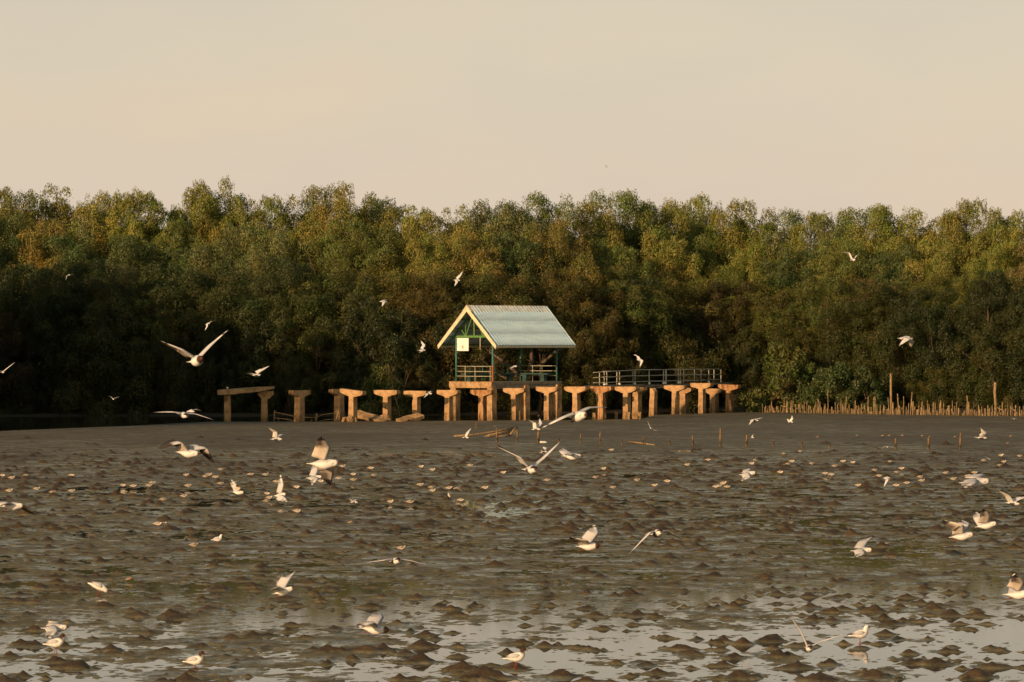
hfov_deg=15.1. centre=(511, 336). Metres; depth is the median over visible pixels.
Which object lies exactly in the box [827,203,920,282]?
mangrove tree
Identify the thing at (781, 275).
mangrove tree
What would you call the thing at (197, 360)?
gull
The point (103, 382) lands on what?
mangrove tree
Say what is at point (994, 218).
mangrove tree
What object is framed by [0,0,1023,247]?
sky
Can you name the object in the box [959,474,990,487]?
gull
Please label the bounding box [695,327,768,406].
mangrove tree
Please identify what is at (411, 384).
mangrove tree
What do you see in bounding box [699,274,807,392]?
mangrove tree
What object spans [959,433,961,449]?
fence post
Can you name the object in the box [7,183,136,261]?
mangrove tree
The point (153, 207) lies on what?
mangrove tree
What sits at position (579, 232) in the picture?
mangrove tree
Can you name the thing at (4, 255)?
mangrove tree
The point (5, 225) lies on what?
mangrove tree
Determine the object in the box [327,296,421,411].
mangrove tree
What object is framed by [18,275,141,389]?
mangrove tree
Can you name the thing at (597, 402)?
concrete pillar
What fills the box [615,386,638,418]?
concrete pillar
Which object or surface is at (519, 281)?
mangrove tree
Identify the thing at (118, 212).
mangrove tree
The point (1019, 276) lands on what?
mangrove tree
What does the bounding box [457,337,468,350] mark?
sign panel
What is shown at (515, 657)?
gull
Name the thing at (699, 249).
mangrove tree
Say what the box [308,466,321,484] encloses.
gull
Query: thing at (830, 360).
mangrove tree
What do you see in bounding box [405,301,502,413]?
mangrove tree
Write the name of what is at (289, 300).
mangrove tree
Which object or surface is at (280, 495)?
gull
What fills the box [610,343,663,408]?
mangrove tree
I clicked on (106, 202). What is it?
mangrove tree
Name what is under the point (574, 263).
mangrove tree
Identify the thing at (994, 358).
mangrove tree
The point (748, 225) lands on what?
mangrove tree
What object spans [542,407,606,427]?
gull
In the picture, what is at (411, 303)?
mangrove tree
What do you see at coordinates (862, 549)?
gull
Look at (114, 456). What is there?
mudflat
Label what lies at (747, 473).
gull
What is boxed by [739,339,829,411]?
mangrove bush
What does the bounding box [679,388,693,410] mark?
concrete pillar
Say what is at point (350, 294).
mangrove tree
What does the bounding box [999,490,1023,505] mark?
tern
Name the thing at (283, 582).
gull
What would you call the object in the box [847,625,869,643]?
gull
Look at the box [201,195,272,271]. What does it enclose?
mangrove tree
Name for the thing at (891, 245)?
mangrove tree
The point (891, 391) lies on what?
bamboo pole
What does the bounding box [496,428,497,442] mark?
fence post
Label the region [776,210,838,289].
mangrove tree
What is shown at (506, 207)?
mangrove tree
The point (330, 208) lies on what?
mangrove tree
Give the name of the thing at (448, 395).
concrete pillar
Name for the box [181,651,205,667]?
gull
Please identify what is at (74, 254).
mangrove tree
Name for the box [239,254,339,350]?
mangrove tree
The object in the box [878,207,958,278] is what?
mangrove tree
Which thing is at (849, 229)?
mangrove tree
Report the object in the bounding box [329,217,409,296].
mangrove tree
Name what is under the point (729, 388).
concrete pillar
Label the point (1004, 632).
tidal water
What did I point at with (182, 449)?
gull
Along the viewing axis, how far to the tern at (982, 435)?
83.75 m
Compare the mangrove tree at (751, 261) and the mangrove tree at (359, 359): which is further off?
the mangrove tree at (751, 261)
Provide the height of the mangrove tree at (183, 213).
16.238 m
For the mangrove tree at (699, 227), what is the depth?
305.41 m
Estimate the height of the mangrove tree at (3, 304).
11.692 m
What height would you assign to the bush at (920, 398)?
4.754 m
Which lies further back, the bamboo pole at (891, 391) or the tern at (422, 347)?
the bamboo pole at (891, 391)
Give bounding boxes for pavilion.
[437,305,575,417]
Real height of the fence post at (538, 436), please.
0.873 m
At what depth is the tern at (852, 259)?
91.16 m
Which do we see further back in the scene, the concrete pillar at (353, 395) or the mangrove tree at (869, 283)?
the mangrove tree at (869, 283)
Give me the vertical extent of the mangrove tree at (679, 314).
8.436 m
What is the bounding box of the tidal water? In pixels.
[0,410,1023,681]
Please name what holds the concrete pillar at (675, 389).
on the outer mud
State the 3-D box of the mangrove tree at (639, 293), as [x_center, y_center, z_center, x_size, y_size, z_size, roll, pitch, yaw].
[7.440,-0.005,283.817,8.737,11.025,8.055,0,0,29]
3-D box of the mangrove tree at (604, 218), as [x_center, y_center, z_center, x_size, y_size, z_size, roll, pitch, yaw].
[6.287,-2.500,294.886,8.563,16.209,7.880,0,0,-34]
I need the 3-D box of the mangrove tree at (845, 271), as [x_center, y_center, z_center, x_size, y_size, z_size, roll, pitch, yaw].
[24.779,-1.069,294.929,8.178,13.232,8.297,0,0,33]
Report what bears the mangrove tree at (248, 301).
on the forest floor
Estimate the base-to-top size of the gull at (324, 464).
0.612 m
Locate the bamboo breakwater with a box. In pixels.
[762,390,1023,415]
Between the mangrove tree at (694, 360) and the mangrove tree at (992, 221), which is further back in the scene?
the mangrove tree at (992, 221)
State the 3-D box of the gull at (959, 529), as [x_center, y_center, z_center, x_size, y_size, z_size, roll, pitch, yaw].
[7.088,3.079,61.488,0.617,0.356,0.348,0,0,-43]
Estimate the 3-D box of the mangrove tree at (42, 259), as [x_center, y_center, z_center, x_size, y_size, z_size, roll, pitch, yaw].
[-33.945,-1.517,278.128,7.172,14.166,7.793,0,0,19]
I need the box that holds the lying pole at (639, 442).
[627,441,654,444]
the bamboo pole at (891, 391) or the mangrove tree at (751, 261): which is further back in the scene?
the mangrove tree at (751, 261)
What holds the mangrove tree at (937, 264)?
on the forest floor
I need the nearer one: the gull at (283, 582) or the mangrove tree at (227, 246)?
the gull at (283, 582)
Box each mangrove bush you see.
[358,361,410,417]
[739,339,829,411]
[778,365,842,410]
[800,361,865,411]
[839,365,889,412]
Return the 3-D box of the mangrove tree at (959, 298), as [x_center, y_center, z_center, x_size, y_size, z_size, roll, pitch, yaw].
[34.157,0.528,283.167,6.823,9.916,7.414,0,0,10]
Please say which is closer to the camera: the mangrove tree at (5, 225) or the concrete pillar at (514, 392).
the concrete pillar at (514, 392)
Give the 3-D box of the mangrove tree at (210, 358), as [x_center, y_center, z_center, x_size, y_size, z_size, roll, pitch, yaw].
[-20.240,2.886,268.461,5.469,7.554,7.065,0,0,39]
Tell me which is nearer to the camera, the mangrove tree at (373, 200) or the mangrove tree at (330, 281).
the mangrove tree at (330, 281)
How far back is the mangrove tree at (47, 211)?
283.31 m
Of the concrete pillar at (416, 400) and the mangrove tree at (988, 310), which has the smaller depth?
the concrete pillar at (416, 400)
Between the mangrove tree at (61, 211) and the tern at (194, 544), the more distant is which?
the mangrove tree at (61, 211)
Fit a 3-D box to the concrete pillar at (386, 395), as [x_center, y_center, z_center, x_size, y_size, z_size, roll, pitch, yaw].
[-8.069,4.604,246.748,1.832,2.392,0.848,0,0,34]
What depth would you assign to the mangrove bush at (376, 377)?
257.54 m
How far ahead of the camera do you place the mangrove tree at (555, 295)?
277.18 m
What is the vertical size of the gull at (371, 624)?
0.271 m
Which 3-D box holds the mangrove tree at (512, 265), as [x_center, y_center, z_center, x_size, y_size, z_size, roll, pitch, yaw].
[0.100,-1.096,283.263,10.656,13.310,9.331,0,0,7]
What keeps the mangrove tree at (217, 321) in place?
on the forest floor
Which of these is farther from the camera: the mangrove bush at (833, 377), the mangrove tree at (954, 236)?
the mangrove tree at (954, 236)
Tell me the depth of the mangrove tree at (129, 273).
269.81 m
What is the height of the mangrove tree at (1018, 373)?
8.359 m
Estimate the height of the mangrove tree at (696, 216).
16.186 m
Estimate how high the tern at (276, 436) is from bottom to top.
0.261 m
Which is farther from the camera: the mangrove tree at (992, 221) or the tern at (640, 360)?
the mangrove tree at (992, 221)
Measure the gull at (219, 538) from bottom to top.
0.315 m
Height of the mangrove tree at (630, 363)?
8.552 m
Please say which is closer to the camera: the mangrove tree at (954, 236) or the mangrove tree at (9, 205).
the mangrove tree at (9, 205)
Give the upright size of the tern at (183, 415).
0.112 m
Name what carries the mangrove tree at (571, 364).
on the forest floor
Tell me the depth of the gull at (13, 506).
63.23 m
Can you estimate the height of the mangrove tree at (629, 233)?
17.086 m
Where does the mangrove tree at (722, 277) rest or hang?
on the forest floor
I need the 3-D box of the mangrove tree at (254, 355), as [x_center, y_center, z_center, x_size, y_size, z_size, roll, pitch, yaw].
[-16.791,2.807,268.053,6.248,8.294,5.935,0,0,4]
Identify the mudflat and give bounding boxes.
[0,412,1023,681]
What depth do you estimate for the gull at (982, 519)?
68.83 m
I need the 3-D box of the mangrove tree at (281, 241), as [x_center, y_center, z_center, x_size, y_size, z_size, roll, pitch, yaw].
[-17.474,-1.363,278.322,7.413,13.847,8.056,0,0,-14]
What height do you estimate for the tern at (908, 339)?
0.178 m
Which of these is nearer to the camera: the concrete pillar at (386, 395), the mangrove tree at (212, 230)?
the concrete pillar at (386, 395)
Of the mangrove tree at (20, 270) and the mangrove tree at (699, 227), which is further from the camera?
the mangrove tree at (699, 227)
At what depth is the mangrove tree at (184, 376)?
266.57 m
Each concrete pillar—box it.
[288,390,310,421]
[328,389,343,420]
[340,388,365,421]
[374,390,399,420]
[403,391,428,420]
[437,390,460,419]
[470,390,494,419]
[503,388,526,418]
[536,387,559,418]
[564,386,588,419]
[590,386,613,419]
[592,391,607,414]
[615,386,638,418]
[632,387,646,414]
[649,388,656,414]
[664,385,686,413]
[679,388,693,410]
[690,383,713,412]
[706,388,723,410]
[718,384,740,411]
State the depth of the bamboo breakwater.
267.28 m
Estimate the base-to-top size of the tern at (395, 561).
0.097 m
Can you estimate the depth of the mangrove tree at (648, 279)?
283.64 m
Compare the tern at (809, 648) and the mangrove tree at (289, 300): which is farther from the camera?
the mangrove tree at (289, 300)
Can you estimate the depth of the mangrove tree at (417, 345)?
268.27 m
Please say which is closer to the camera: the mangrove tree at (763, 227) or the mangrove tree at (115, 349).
the mangrove tree at (115, 349)
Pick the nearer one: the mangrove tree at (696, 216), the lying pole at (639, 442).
the lying pole at (639, 442)
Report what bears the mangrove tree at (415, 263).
on the forest floor
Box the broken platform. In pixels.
[217,386,274,420]
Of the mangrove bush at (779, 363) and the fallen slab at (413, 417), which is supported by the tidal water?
the fallen slab at (413, 417)
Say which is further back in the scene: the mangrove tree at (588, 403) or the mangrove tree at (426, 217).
the mangrove tree at (426, 217)
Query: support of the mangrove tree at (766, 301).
on the forest floor
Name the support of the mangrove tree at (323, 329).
on the forest floor
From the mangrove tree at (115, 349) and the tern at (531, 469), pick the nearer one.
the tern at (531, 469)
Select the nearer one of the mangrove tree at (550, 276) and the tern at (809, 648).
the tern at (809, 648)
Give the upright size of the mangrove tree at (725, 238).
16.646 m
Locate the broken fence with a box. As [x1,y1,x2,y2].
[273,410,339,421]
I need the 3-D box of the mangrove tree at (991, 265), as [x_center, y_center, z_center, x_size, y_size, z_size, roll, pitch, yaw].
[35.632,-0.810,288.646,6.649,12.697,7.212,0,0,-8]
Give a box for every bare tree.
[385,363,413,417]
[481,323,577,415]
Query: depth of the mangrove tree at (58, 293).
269.28 m
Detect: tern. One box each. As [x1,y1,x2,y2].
[164,411,212,419]
[188,541,198,546]
[246,366,268,376]
[268,427,283,440]
[366,557,429,565]
[418,341,425,352]
[454,271,462,285]
[462,428,470,438]
[494,440,561,474]
[529,418,542,430]
[540,447,548,452]
[628,529,680,554]
[635,355,643,365]
[749,418,759,424]
[788,613,846,651]
[841,252,858,261]
[898,336,914,346]
[976,428,987,439]
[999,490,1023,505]
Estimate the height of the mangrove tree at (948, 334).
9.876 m
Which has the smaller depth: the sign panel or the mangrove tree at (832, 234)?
the sign panel
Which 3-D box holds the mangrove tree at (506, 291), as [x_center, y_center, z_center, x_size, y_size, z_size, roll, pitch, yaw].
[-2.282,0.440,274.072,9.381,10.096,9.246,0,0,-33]
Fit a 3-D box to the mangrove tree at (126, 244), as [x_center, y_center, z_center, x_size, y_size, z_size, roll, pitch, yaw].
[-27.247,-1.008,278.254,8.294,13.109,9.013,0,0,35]
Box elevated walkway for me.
[585,369,733,388]
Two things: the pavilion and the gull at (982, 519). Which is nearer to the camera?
the gull at (982, 519)
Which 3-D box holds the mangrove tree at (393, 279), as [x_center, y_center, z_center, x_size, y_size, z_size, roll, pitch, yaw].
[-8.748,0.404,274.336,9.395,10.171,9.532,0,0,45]
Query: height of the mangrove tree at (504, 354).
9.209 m
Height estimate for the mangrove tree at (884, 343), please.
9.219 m
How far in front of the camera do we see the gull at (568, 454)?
74.48 m
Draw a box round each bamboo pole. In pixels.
[890,373,891,413]
[993,382,996,415]
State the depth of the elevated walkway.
270.94 m
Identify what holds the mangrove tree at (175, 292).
on the forest floor
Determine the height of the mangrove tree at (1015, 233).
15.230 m
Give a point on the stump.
(627, 415)
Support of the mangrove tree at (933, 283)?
on the forest floor
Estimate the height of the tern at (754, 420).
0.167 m
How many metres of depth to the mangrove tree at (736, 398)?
286.41 m
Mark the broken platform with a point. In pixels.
(264, 394)
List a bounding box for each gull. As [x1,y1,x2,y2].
[0,502,35,514]
[42,621,68,638]
[42,633,66,653]
[87,581,107,594]
[158,439,213,461]
[161,330,227,365]
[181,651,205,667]
[210,534,222,544]
[230,480,243,494]
[270,571,295,596]
[275,475,287,501]
[306,436,339,484]
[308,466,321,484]
[358,612,389,634]
[501,647,527,668]
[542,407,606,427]
[559,448,581,459]
[569,524,600,550]
[740,469,756,480]
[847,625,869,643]
[851,537,872,556]
[942,520,973,541]
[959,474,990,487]
[973,508,996,528]
[1002,573,1023,599]
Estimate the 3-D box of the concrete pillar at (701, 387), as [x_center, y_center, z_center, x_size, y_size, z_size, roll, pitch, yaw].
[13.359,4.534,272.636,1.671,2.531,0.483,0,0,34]
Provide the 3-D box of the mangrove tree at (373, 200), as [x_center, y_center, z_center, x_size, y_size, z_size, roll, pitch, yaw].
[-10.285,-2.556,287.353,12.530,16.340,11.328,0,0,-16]
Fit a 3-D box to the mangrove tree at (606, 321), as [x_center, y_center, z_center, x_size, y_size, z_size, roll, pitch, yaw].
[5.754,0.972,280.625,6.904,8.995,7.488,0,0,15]
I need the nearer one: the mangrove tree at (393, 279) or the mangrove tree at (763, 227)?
the mangrove tree at (393, 279)
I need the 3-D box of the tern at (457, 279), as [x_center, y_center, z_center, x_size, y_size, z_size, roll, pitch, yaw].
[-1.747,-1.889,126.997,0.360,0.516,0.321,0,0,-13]
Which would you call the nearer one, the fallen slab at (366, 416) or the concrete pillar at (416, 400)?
the fallen slab at (366, 416)
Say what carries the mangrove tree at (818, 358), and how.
on the forest floor
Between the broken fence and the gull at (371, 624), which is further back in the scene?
the broken fence
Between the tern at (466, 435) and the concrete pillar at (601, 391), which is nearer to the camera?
the tern at (466, 435)
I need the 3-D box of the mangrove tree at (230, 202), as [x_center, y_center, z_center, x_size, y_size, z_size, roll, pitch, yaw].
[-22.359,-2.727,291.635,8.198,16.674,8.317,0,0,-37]
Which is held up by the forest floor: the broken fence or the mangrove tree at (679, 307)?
the mangrove tree at (679, 307)
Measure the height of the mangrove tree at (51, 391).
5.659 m
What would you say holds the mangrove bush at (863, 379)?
on the forest floor
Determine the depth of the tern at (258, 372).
100.01 m
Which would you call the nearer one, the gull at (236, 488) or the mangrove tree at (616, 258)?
the gull at (236, 488)
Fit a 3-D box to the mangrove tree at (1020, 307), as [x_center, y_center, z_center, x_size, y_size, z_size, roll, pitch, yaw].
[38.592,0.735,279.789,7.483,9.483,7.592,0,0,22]
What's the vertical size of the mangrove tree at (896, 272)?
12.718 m
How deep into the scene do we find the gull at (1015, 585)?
51.59 m
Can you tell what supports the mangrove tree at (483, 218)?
on the forest floor
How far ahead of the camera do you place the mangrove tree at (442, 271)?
274.49 m
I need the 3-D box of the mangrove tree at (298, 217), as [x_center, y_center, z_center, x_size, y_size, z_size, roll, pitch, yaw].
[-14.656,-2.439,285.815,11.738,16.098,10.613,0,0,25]
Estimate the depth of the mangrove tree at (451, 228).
286.92 m
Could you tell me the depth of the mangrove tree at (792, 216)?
304.32 m
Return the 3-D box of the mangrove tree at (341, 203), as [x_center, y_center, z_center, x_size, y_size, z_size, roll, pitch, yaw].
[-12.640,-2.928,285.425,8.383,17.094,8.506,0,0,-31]
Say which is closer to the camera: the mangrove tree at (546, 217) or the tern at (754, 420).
the tern at (754, 420)
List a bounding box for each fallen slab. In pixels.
[357,410,390,420]
[396,413,423,421]
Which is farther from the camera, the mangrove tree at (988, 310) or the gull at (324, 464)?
the mangrove tree at (988, 310)
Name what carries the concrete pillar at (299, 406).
on the outer mud
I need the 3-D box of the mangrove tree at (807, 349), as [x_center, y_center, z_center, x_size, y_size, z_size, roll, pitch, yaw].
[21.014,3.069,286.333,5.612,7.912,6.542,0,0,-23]
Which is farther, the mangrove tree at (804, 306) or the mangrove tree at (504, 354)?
the mangrove tree at (804, 306)
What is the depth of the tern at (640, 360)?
103.31 m
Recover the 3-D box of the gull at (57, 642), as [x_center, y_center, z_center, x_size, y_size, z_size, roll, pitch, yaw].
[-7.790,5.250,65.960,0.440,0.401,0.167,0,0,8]
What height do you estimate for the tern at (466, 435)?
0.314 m
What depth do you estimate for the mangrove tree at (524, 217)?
287.70 m
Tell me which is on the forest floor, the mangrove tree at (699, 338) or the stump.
the mangrove tree at (699, 338)
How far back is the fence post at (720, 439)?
188.91 m
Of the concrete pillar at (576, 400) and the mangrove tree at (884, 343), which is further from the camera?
the mangrove tree at (884, 343)
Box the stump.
[625,412,629,418]
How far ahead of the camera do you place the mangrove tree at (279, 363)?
266.05 m
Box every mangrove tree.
[0,186,57,264]
[0,198,65,256]
[0,209,16,260]
[0,210,26,288]
[0,258,22,369]
[0,261,51,379]
[4,218,67,297]
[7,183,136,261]
[8,259,97,379]
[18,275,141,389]
[33,350,93,413]
[40,227,131,319]
[45,299,172,415]
[63,189,131,261]
[75,258,165,378]
[85,232,179,309]
[90,292,212,390]
[92,355,149,413]
[93,186,181,280]
[93,194,140,231]
[115,191,197,273]
[129,322,218,412]
[130,231,227,302]
[135,261,237,359]
[165,193,221,277]
[166,223,285,305]
[176,175,254,282]
[177,274,275,407]
[178,257,304,396]
[179,324,259,412]
[185,190,254,228]
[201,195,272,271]
[228,222,318,297]
[232,318,310,413]
[236,193,304,264]
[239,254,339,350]
[247,293,337,388]
[249,217,365,300]
[255,194,339,274]
[260,313,352,412]
[262,349,318,414]
[265,255,418,388]
[293,181,393,269]
[300,201,348,249]
[311,192,422,273]
[320,276,410,370]
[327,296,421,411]
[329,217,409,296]
[329,354,378,414]
[350,270,448,363]
[352,196,405,238]
[365,271,464,377]
[371,203,423,266]
[382,347,440,413]
[384,234,455,292]
[392,204,469,272]
[395,316,471,413]
[401,204,505,280]
[403,266,476,364]
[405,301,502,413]
[415,276,511,378]
[430,230,506,293]
[441,271,538,392]
[443,321,525,413]
[449,199,528,261]
[466,207,510,239]
[471,230,559,305]
[481,268,547,406]
[484,206,565,288]
[513,217,610,291]
[520,191,591,285]
[523,266,630,379]
[530,324,607,412]
[532,280,609,386]
[559,198,633,278]
[564,219,605,243]
[567,359,614,410]
[572,288,642,384]
[573,238,676,343]
[574,261,675,383]
[582,315,653,409]
[585,188,673,278]
[606,274,673,389]
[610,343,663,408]
[620,318,730,409]
[622,265,727,397]
[632,229,704,323]
[633,197,717,280]
[638,297,707,383]
[657,191,738,286]
[657,308,739,407]
[663,207,716,232]
[674,232,747,295]
[676,269,756,382]
[681,280,767,399]
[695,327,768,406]
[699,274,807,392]
[702,242,786,293]
[704,197,764,274]
[710,290,822,385]
[715,212,788,284]
[726,217,755,235]
[729,352,765,407]
[743,206,808,282]
[747,245,827,333]
[757,325,834,405]
[764,275,864,367]
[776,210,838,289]
[800,209,867,278]
[805,236,891,315]
[812,277,904,367]
[812,280,909,369]
[812,353,862,403]
[815,319,874,406]
[816,220,874,243]
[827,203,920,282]
[828,314,929,409]
[849,243,950,304]
[852,243,970,305]
[857,204,922,289]
[862,349,921,407]
[877,287,966,382]
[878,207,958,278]
[885,303,979,408]
[895,272,971,366]
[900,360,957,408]
[929,197,995,284]
[936,206,1017,289]
[939,268,1023,390]
[940,214,964,245]
[944,277,1019,367]
[945,319,1023,408]
[954,241,1023,297]
[957,343,1018,409]
[974,218,1021,238]
[979,336,1023,408]
[986,209,1023,277]
[987,242,1023,332]
[995,286,1023,367]
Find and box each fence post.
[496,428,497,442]
[537,431,539,442]
[719,429,721,446]
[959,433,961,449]
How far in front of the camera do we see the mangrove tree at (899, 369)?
280.76 m
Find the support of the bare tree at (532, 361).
on the tidal water
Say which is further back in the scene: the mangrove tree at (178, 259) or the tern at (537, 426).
the mangrove tree at (178, 259)
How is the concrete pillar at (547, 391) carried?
on the outer mud
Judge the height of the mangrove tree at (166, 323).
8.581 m
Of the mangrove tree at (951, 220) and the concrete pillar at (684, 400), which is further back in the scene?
the mangrove tree at (951, 220)
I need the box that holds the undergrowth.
[0,345,1023,411]
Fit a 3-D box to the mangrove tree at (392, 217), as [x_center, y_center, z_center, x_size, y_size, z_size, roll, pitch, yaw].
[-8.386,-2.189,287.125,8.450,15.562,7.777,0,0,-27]
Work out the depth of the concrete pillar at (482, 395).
250.43 m
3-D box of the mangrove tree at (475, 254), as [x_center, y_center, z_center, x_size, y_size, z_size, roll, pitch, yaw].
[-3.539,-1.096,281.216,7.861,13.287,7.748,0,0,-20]
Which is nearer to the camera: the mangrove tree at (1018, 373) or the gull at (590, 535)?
the gull at (590, 535)
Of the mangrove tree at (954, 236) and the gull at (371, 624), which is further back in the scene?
the mangrove tree at (954, 236)
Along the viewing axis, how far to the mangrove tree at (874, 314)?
284.00 m
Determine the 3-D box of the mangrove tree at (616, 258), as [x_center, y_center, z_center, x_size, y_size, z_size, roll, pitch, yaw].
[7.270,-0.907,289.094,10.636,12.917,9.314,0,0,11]
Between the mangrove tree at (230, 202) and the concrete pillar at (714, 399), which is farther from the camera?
the mangrove tree at (230, 202)
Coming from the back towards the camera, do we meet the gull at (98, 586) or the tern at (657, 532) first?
the gull at (98, 586)
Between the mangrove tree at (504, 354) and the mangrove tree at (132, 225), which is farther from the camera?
the mangrove tree at (132, 225)
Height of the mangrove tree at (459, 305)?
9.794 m
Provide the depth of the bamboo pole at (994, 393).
263.92 m
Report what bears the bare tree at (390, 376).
on the mudflat
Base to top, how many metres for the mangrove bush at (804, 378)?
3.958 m
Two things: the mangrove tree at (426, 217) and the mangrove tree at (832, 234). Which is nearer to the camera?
the mangrove tree at (426, 217)
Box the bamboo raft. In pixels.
[453,425,517,436]
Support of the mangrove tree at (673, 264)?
on the forest floor
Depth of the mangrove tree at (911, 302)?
281.31 m
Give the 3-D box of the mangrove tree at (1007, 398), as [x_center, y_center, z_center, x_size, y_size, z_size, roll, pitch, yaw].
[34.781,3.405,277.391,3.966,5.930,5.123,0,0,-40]
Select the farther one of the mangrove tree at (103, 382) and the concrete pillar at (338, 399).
the mangrove tree at (103, 382)
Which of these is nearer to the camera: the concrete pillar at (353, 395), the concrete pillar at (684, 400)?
the concrete pillar at (353, 395)
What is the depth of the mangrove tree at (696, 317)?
289.85 m
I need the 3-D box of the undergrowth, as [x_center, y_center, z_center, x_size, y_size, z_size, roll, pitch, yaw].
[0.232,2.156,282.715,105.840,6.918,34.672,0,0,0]
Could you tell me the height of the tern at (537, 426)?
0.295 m
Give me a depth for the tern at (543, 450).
103.29 m
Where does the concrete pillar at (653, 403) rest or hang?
on the outer mud
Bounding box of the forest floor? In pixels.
[0,402,1023,415]
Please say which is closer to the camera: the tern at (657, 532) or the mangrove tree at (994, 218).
the tern at (657, 532)
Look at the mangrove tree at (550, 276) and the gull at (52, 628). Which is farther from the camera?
the mangrove tree at (550, 276)
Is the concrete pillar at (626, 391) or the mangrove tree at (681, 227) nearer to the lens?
the concrete pillar at (626, 391)
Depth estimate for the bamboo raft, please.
208.19 m
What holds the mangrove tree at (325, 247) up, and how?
on the forest floor
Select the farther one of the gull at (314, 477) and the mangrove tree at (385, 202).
the mangrove tree at (385, 202)

